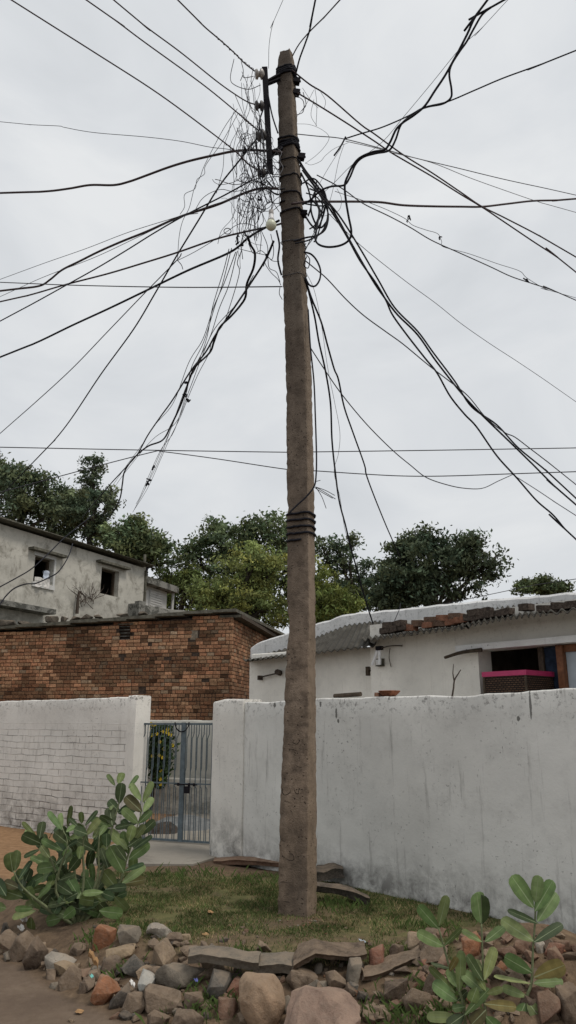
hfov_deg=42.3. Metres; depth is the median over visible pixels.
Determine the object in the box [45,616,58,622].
roof stone
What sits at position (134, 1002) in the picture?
stone
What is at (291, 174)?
wound cable
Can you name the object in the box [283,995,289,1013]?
stone
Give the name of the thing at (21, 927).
paper scrap
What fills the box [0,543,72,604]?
cable
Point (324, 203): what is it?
cable
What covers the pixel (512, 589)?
thin wire
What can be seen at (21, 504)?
tree
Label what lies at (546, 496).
cable
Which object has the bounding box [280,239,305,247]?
wound cable
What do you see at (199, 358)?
thin wire
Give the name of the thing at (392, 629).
brick
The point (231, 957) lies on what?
stone slab
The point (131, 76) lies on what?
cable
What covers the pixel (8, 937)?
stone
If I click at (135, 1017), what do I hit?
pebble
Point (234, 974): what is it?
rubble stone
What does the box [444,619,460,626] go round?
brick
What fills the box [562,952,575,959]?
rubble stone
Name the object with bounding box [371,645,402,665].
wall lamp
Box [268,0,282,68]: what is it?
thin wire
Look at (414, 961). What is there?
rubble stone
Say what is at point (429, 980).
stone
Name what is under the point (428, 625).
brick
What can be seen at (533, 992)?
rubble stone
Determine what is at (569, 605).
brick
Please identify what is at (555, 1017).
rubble stone
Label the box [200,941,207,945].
rubble stone
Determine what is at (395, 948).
stone
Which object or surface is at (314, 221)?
cable
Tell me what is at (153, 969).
rubble stone
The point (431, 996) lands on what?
rubble stone
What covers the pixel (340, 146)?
cable
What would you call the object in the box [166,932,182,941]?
stone
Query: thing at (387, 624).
brick
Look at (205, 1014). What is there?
pebble
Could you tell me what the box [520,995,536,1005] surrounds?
rubble stone
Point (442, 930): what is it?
rubble stone
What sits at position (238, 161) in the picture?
cable
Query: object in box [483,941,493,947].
rubble stone
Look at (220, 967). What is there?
rubble stone
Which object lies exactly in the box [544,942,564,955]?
rubble stone
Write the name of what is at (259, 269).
cable
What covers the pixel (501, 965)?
stone
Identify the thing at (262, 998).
boulder
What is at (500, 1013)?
pebble
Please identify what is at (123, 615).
roof stone
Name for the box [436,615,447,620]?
brick
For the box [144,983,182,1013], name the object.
stone
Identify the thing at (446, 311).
thin wire
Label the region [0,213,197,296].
thin wire
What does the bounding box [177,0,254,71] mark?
cable
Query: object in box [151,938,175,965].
stone
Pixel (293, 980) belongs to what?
stone
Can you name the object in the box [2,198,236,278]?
thin wire
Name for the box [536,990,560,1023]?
stone
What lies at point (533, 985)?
rubble stone
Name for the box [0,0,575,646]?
sky
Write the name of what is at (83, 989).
stone
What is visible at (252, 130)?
tangled wire
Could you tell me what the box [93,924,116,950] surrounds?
stone
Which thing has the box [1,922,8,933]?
stone
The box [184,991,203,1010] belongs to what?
stone
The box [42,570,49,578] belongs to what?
window cloth
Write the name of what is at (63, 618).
roof stone
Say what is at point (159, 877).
lawn grass
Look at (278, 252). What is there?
cable
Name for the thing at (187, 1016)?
stone
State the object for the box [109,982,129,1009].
stone
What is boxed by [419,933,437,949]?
stone
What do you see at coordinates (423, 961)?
rubble stone
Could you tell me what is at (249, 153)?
tangled wire
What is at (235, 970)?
rubble stone
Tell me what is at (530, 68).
cable
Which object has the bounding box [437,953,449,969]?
rubble stone
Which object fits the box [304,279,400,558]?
cable
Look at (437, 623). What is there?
brick
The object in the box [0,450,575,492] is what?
cable
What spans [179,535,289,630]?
tree
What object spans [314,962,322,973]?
stone
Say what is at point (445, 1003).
rubble stone
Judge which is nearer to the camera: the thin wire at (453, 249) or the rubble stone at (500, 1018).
the rubble stone at (500, 1018)
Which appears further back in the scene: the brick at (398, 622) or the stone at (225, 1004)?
the brick at (398, 622)
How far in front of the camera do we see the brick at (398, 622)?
9.53 m
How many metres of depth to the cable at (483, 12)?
6.71 m
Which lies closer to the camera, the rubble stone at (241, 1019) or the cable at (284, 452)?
the rubble stone at (241, 1019)
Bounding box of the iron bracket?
[365,667,370,675]
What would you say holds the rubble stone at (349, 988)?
on the ground at (29, 996)
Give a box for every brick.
[379,627,392,634]
[382,622,393,627]
[389,625,399,632]
[393,620,406,626]
[397,623,410,631]
[404,624,418,630]
[411,620,423,626]
[421,622,437,628]
[424,617,435,622]
[432,620,448,626]
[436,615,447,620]
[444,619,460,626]
[448,613,464,618]
[453,616,470,623]
[463,614,477,621]
[466,608,479,615]
[475,612,482,620]
[476,607,493,615]
[483,610,494,619]
[494,607,514,617]
[518,603,534,611]
[536,605,561,612]
[550,602,568,610]
[564,600,575,609]
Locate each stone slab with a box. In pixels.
[188,945,260,969]
[213,856,278,866]
[253,951,294,973]
[291,938,366,969]
[316,863,344,881]
[316,882,369,904]
[361,945,420,981]
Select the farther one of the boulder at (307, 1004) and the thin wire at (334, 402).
the thin wire at (334, 402)
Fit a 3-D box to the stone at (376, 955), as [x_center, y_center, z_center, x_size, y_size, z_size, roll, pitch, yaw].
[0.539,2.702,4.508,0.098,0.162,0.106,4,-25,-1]
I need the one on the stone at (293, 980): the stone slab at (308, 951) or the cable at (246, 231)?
the stone slab at (308, 951)
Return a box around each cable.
[0,121,248,152]
[0,139,256,496]
[0,149,282,193]
[0,179,251,321]
[0,187,277,291]
[0,219,279,357]
[0,222,282,301]
[0,253,181,433]
[0,282,282,287]
[0,447,575,452]
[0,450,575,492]
[0,514,93,586]
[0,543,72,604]
[11,0,257,169]
[82,240,274,517]
[86,0,258,130]
[110,236,255,516]
[113,0,254,104]
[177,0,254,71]
[267,93,277,133]
[276,230,281,274]
[278,156,300,167]
[280,172,301,185]
[280,190,303,204]
[280,206,302,216]
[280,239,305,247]
[286,511,315,542]
[289,309,316,512]
[291,198,575,207]
[292,70,575,257]
[293,0,339,54]
[294,200,328,241]
[295,178,327,243]
[296,0,315,72]
[297,92,575,272]
[298,159,575,504]
[300,165,575,498]
[300,172,310,216]
[302,0,504,204]
[302,170,575,539]
[303,180,332,208]
[303,253,309,268]
[304,251,320,286]
[304,277,373,623]
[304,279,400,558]
[305,188,328,228]
[305,261,575,484]
[306,192,324,231]
[309,188,322,228]
[310,0,488,247]
[311,348,511,488]
[313,182,321,241]
[317,175,575,300]
[333,136,345,155]
[345,50,575,138]
[518,478,575,515]
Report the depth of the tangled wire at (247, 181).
7.36 m
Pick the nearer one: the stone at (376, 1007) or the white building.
the stone at (376, 1007)
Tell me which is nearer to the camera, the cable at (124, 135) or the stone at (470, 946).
the stone at (470, 946)
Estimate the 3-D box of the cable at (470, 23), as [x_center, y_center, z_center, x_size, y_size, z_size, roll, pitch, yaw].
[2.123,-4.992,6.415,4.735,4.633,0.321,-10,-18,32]
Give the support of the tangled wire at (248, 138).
attached to the utility pole
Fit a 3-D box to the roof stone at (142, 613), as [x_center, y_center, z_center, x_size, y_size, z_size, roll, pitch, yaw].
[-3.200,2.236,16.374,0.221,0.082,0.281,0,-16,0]
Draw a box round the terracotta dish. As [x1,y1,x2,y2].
[378,690,399,695]
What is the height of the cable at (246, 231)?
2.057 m
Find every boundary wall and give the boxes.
[0,695,150,841]
[209,688,575,933]
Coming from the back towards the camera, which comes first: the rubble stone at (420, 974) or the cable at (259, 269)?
the cable at (259, 269)
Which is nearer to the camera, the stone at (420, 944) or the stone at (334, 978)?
the stone at (334, 978)
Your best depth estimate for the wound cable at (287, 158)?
7.56 m
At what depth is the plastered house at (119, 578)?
20.83 m
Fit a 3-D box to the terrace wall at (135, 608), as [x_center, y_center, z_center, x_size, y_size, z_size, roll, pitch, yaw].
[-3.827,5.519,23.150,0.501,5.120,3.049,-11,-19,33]
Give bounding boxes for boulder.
[239,972,285,1023]
[284,985,360,1023]
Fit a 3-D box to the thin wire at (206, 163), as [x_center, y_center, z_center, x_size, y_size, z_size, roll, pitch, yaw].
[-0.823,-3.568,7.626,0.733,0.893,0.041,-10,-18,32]
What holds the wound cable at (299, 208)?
attached to the utility pole
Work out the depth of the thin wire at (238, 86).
7.71 m
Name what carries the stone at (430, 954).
on the ground at (29, 996)
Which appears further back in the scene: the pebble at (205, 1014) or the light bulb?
the light bulb
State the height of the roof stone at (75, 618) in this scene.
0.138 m
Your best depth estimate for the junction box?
9.88 m
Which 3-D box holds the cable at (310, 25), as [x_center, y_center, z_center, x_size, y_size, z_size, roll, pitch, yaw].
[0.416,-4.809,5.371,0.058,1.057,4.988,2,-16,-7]
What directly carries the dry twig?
on the boundary wall at (459, 801)
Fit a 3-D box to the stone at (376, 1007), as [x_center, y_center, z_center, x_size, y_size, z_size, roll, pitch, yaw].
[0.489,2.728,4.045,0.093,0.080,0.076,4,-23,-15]
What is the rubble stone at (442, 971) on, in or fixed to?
on the ground at (29, 996)
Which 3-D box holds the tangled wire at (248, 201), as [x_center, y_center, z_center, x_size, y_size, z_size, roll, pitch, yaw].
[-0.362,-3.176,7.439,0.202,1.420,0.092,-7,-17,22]
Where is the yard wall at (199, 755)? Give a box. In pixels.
[147,720,212,814]
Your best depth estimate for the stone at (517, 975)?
4.02 m
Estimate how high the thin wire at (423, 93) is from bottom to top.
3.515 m
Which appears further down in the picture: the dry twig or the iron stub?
the dry twig
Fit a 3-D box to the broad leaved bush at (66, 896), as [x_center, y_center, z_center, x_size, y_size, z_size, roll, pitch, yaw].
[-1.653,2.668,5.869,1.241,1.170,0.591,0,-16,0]
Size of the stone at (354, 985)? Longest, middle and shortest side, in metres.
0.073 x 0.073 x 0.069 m
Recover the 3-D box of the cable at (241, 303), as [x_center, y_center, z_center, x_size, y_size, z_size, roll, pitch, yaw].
[-1.895,-1.277,10.853,0.257,0.707,8.391,6,-17,-22]
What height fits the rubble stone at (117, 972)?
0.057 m
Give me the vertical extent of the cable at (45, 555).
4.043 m
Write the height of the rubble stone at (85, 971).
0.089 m
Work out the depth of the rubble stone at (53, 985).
4.75 m
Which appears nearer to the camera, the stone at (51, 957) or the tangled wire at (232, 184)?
the stone at (51, 957)
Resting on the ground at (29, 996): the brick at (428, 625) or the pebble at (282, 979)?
the pebble at (282, 979)
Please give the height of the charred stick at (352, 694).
0.053 m
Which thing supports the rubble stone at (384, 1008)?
on the ground at (29, 996)
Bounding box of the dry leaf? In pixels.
[88,948,98,968]
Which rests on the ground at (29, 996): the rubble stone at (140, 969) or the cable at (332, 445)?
the rubble stone at (140, 969)
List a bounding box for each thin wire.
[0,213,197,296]
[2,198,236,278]
[108,275,253,496]
[110,248,231,488]
[134,251,241,509]
[135,249,228,507]
[137,252,235,501]
[149,251,237,478]
[177,109,236,259]
[177,223,257,260]
[180,114,237,213]
[196,189,244,207]
[230,60,259,89]
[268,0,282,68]
[296,133,574,194]
[306,273,348,541]
[318,0,507,196]
[329,214,575,401]
[335,191,574,297]
[346,141,575,212]
[445,579,574,603]
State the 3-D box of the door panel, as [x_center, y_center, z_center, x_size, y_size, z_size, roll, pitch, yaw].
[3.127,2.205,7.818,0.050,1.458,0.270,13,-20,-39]
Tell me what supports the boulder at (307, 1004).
on the ground at (29, 996)
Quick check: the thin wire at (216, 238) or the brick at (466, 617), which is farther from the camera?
the brick at (466, 617)
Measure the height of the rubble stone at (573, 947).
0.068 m
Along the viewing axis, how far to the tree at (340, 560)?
33.20 m
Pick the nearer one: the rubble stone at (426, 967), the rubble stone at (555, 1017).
the rubble stone at (555, 1017)
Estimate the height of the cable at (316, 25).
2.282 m
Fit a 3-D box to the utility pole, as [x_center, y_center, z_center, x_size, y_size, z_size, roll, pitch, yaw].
[-0.055,-0.719,6.829,0.592,8.806,0.319,0,-16,0]
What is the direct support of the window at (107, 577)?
in the plastered house at (119, 578)
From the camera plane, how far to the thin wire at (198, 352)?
8.71 m
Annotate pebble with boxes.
[132,1014,139,1021]
[203,1012,212,1019]
[219,937,229,942]
[280,975,284,983]
[493,1011,505,1016]
[509,1013,514,1022]
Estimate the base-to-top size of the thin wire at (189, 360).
0.663 m
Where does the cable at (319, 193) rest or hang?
attached to the utility pole
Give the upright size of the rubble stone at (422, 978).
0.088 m
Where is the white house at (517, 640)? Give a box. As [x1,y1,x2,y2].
[243,592,575,701]
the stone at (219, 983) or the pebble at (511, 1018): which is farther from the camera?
the stone at (219, 983)
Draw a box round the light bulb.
[266,188,275,230]
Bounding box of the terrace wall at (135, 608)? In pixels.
[127,601,184,615]
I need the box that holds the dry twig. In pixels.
[451,664,460,695]
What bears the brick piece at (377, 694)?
on the boundary wall at (459, 801)
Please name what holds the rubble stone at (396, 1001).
on the ground at (29, 996)
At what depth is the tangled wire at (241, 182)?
7.42 m
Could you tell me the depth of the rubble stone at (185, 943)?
4.93 m
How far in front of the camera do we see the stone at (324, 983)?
4.30 m
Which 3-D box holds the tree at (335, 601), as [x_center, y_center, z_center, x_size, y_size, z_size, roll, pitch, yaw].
[1.192,4.583,23.428,2.898,7.092,3.079,0,-16,0]
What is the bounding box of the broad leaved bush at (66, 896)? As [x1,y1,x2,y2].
[0,772,155,929]
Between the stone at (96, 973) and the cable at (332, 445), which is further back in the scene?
the cable at (332, 445)
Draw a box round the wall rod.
[257,669,281,679]
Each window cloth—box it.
[34,577,49,588]
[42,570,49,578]
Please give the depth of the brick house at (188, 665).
16.26 m
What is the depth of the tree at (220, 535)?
33.15 m
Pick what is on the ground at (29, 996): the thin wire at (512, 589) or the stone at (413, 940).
the stone at (413, 940)
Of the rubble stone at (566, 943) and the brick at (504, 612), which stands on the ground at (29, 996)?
the rubble stone at (566, 943)
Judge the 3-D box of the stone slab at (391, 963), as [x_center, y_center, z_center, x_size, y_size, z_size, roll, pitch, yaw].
[0.620,2.691,4.444,0.440,0.130,0.207,4,-16,-14]
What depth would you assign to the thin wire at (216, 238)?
7.43 m
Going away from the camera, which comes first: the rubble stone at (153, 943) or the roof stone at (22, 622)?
the rubble stone at (153, 943)
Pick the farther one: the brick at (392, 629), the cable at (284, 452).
the cable at (284, 452)
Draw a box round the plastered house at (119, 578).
[0,516,154,624]
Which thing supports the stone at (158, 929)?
on the ground at (29, 996)
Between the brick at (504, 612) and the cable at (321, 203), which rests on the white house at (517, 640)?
the brick at (504, 612)
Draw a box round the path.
[85,813,214,866]
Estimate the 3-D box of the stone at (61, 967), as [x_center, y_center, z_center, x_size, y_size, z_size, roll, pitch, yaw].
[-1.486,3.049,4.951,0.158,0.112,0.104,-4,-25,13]
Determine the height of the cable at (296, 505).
2.071 m
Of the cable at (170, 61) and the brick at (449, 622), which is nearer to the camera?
the cable at (170, 61)
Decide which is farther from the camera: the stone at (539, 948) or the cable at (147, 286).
the cable at (147, 286)
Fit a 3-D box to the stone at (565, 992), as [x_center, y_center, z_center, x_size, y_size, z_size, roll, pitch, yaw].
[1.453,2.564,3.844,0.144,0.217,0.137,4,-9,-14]
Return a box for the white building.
[146,576,178,609]
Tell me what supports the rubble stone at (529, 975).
on the ground at (29, 996)
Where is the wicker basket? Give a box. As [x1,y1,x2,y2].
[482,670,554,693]
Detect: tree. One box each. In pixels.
[0,450,82,541]
[45,451,126,546]
[92,512,188,582]
[156,564,212,610]
[172,506,339,625]
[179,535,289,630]
[280,554,369,623]
[314,529,379,611]
[361,520,518,611]
[510,573,575,596]
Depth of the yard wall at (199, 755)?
12.11 m
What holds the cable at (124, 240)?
attached to the tangled wire at (264, 151)
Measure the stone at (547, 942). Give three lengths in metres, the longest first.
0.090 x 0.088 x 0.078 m
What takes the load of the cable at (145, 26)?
attached to the utility pole
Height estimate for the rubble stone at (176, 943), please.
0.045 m
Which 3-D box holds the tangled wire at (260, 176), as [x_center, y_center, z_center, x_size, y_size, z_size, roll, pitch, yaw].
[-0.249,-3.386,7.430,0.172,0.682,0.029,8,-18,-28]
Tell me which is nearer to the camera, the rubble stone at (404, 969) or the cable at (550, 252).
the rubble stone at (404, 969)
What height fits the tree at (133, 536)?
10.699 m
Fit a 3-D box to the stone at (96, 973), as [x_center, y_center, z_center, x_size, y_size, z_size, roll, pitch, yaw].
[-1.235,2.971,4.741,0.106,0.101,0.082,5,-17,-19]
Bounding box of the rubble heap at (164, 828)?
[149,821,177,833]
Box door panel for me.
[566,652,575,687]
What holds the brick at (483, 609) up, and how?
on the brick at (480, 617)
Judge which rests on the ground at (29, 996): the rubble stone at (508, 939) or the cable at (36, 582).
the rubble stone at (508, 939)
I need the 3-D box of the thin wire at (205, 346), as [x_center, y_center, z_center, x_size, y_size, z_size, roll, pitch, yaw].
[-1.938,-1.240,11.878,0.057,0.253,10.236,5,-16,-16]
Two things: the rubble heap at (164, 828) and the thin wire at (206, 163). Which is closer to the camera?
the thin wire at (206, 163)
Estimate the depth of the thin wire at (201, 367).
9.16 m
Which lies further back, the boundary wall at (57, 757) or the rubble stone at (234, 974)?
the boundary wall at (57, 757)
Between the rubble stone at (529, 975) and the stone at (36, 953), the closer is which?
the rubble stone at (529, 975)
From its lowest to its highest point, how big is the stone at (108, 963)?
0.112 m
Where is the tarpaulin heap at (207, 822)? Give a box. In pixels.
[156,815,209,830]
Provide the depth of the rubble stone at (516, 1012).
3.86 m
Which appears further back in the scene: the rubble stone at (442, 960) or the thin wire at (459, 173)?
the thin wire at (459, 173)
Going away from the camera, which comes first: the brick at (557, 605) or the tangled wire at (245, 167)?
the tangled wire at (245, 167)
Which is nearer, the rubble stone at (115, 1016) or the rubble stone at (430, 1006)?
the rubble stone at (430, 1006)
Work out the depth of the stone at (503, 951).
4.18 m
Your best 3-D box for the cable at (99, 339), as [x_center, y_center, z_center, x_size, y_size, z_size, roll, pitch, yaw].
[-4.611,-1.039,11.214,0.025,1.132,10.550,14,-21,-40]
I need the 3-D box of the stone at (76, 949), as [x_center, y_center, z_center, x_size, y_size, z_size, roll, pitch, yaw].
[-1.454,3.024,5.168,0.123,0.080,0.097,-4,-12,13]
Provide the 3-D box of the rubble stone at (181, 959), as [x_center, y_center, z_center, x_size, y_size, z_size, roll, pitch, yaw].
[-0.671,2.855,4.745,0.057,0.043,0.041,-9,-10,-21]
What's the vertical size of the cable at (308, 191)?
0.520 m
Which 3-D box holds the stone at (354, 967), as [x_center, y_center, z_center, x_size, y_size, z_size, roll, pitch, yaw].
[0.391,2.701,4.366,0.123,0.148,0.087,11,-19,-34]
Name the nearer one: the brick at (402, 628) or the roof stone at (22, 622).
the brick at (402, 628)
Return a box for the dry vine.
[67,582,104,608]
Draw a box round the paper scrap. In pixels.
[17,924,24,930]
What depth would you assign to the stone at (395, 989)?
4.09 m
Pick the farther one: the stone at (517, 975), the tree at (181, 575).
the tree at (181, 575)
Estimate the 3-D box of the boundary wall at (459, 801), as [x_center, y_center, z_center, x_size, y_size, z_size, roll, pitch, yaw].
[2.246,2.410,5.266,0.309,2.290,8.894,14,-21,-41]
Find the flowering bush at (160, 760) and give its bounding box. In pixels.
[147,722,180,809]
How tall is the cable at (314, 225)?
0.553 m
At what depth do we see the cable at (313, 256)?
7.16 m
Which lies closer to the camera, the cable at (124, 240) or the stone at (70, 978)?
the stone at (70, 978)
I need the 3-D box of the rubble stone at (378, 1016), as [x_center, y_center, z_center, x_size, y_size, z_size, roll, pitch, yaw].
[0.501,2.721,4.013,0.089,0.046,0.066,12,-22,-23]
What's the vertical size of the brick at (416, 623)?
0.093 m
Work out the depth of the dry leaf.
4.53 m
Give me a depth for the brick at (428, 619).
9.17 m
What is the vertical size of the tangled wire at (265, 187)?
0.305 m
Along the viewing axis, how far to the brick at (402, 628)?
9.48 m
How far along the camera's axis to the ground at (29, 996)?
5.04 m
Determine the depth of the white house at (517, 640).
9.65 m
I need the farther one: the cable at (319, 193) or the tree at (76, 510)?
the tree at (76, 510)
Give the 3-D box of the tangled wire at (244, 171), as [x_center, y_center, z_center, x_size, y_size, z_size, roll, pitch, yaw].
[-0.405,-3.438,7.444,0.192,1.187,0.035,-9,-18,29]
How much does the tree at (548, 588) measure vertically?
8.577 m
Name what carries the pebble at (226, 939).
on the ground at (29, 996)
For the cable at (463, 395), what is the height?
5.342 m
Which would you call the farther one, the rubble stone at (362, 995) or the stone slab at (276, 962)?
the stone slab at (276, 962)
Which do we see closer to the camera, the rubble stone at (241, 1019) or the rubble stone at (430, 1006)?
the rubble stone at (430, 1006)
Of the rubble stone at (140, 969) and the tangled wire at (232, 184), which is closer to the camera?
the rubble stone at (140, 969)
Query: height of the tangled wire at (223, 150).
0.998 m
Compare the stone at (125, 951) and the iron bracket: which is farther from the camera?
the iron bracket
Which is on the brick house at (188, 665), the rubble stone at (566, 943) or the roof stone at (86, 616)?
the roof stone at (86, 616)
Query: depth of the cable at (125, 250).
8.53 m
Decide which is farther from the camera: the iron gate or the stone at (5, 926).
the iron gate
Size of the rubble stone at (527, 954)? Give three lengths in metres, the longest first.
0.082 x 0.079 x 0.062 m
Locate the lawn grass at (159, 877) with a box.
[14,861,503,1023]
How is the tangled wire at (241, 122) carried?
hanging from the cable at (145, 26)
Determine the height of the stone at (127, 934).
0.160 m
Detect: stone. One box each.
[0,620,15,625]
[0,929,17,950]
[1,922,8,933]
[3,951,10,961]
[8,930,34,961]
[18,621,29,623]
[22,935,48,969]
[44,951,76,968]
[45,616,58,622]
[46,969,56,979]
[49,982,57,988]
[54,960,75,974]
[58,964,81,990]
[60,616,67,621]
[70,616,79,619]
[70,942,85,955]
[79,982,90,993]
[80,614,92,618]
[81,968,90,978]
[82,976,94,990]
[87,968,100,981]
[90,974,120,1005]
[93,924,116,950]
[100,955,122,973]
[106,943,135,958]
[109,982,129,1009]
[109,1012,119,1019]
[115,968,123,976]
[116,613,128,616]
[117,924,141,945]
[118,1010,131,1020]
[120,954,144,976]
[121,991,144,1014]
[136,964,151,979]
[138,611,147,614]
[138,968,155,992]
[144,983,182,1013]
[146,922,171,938]
[147,966,160,973]
[147,1009,170,1023]
[148,938,158,948]
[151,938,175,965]
[155,962,204,988]
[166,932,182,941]
[171,1008,203,1023]
[172,941,179,946]
[178,956,186,962]
[180,940,189,945]
[180,945,197,957]
[182,933,190,940]
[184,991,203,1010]
[198,968,213,980]
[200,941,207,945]
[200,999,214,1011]
[201,963,213,968]
[206,968,231,1003]
[211,964,224,969]
[218,997,238,1019]
[227,976,239,997]
[231,973,243,980]
[233,968,241,972]
[237,1012,246,1023]
[257,940,271,952]
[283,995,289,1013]
[286,969,303,989]
[297,967,317,986]
[309,979,318,986]
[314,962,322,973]
[319,981,327,986]
[325,970,345,988]
[345,982,356,996]
[346,957,361,982]
[349,981,358,989]
[357,990,369,1000]
[362,1002,375,1022]
[369,944,384,964]
[372,1005,381,1011]
[374,1012,383,1020]
[379,1004,393,1021]
[384,978,407,1003]
[388,999,403,1010]
[389,944,403,954]
[393,966,411,973]
[401,988,438,1013]
[407,931,419,949]
[412,957,420,965]
[412,970,425,979]
[412,975,425,990]
[415,1010,423,1021]
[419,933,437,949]
[419,943,447,962]
[421,959,429,966]
[422,965,429,971]
[422,972,435,994]
[423,1002,435,1013]
[424,991,438,1007]
[425,927,437,933]
[436,927,447,937]
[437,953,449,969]
[438,969,446,976]
[439,998,451,1008]
[461,931,480,955]
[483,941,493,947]
[485,978,491,988]
[491,966,507,975]
[494,1015,503,1022]
[497,946,516,957]
[497,961,506,971]
[498,981,508,998]
[500,934,513,943]
[501,934,512,944]
[507,971,527,991]
[509,1010,519,1014]
[513,940,529,953]
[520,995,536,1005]
[523,949,538,961]
[525,968,536,978]
[525,978,535,987]
[529,986,543,997]
[534,941,544,953]
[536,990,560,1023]
[543,939,552,951]
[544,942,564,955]
[547,946,565,982]
[547,1014,559,1021]
[553,940,570,951]
[555,932,565,938]
[555,981,575,1023]
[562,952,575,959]
[570,943,575,951]
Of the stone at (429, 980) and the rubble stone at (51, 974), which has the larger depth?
the rubble stone at (51, 974)
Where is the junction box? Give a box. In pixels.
[375,658,384,666]
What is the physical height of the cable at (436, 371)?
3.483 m
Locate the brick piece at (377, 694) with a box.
[374,692,382,696]
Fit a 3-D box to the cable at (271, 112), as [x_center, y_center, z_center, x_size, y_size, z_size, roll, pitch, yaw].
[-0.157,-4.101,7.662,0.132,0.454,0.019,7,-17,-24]
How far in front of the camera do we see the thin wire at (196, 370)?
8.83 m
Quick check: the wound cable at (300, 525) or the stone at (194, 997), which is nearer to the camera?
the stone at (194, 997)
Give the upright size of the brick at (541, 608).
0.100 m
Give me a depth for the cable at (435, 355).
8.14 m
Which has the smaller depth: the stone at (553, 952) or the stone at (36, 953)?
the stone at (553, 952)
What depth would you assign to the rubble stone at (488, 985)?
4.04 m
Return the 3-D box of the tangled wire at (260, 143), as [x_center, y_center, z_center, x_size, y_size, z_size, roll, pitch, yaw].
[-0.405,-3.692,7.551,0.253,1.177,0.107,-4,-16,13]
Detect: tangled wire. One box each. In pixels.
[215,170,247,184]
[216,112,233,192]
[218,131,237,241]
[230,72,248,175]
[232,133,244,228]
[235,95,277,193]
[235,120,259,191]
[236,133,248,219]
[237,96,260,201]
[240,82,254,165]
[240,123,248,212]
[240,182,256,201]
[241,124,255,216]
[241,139,257,249]
[242,166,280,193]
[244,127,264,211]
[246,77,280,183]
[248,100,259,212]
[249,127,255,181]
[253,131,278,203]
[256,141,270,203]
[260,116,275,186]
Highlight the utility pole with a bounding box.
[254,48,316,917]
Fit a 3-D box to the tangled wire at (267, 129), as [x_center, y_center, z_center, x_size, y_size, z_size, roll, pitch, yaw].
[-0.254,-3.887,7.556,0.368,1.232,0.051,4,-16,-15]
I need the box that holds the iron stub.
[75,591,80,613]
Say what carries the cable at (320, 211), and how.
attached to the utility pole
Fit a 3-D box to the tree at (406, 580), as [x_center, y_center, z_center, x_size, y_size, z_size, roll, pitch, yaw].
[6.426,5.173,30.705,6.763,9.863,3.744,0,-16,0]
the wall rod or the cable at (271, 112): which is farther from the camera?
the wall rod
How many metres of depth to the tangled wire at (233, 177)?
7.47 m
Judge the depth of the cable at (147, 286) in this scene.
8.11 m
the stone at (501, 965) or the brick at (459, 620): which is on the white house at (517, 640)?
the brick at (459, 620)
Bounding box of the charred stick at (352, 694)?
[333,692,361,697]
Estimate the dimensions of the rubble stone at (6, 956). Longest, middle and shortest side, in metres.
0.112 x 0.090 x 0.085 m
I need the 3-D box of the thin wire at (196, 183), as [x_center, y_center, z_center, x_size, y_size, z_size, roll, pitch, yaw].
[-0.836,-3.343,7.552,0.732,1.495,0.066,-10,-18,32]
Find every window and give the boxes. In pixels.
[33,557,49,580]
[100,569,114,595]
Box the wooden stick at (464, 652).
[444,648,482,658]
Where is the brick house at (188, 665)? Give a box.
[0,609,283,720]
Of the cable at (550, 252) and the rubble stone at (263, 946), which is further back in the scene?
the cable at (550, 252)
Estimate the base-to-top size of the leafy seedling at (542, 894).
0.771 m
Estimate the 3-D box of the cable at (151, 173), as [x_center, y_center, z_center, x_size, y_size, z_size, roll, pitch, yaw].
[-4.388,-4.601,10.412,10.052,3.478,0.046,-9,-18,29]
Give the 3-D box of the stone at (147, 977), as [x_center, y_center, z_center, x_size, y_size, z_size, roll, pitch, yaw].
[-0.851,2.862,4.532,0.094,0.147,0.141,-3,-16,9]
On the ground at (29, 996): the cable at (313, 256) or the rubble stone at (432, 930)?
the rubble stone at (432, 930)
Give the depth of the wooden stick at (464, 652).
8.78 m
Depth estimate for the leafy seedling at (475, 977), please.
3.79 m
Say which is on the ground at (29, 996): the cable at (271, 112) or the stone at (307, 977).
the stone at (307, 977)
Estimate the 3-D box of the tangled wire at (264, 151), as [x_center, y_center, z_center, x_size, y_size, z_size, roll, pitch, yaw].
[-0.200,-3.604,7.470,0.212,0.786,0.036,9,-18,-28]
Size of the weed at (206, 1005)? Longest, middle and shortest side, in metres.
0.085 x 0.082 x 0.047 m
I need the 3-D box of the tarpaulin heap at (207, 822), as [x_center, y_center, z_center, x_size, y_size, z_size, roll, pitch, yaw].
[-1.496,4.369,10.512,0.970,0.138,1.200,0,-16,0]
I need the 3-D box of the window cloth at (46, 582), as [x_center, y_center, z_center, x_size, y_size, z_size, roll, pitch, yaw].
[-6.622,1.910,20.032,0.123,0.284,0.477,-7,-17,24]
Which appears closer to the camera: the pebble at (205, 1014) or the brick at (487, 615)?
the pebble at (205, 1014)
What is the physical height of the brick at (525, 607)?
0.090 m
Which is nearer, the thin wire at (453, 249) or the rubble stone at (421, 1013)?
the rubble stone at (421, 1013)
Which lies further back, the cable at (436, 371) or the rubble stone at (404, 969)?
the cable at (436, 371)
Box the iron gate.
[139,722,212,843]
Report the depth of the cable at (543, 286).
8.06 m
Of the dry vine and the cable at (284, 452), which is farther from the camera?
the dry vine
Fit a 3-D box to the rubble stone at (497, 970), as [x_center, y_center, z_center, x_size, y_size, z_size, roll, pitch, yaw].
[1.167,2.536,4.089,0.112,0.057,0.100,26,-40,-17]
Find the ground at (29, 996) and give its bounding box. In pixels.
[0,814,575,1023]
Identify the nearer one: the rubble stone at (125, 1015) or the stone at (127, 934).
the rubble stone at (125, 1015)
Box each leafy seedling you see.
[417,895,467,1023]
[461,892,515,1023]
[494,874,565,1015]

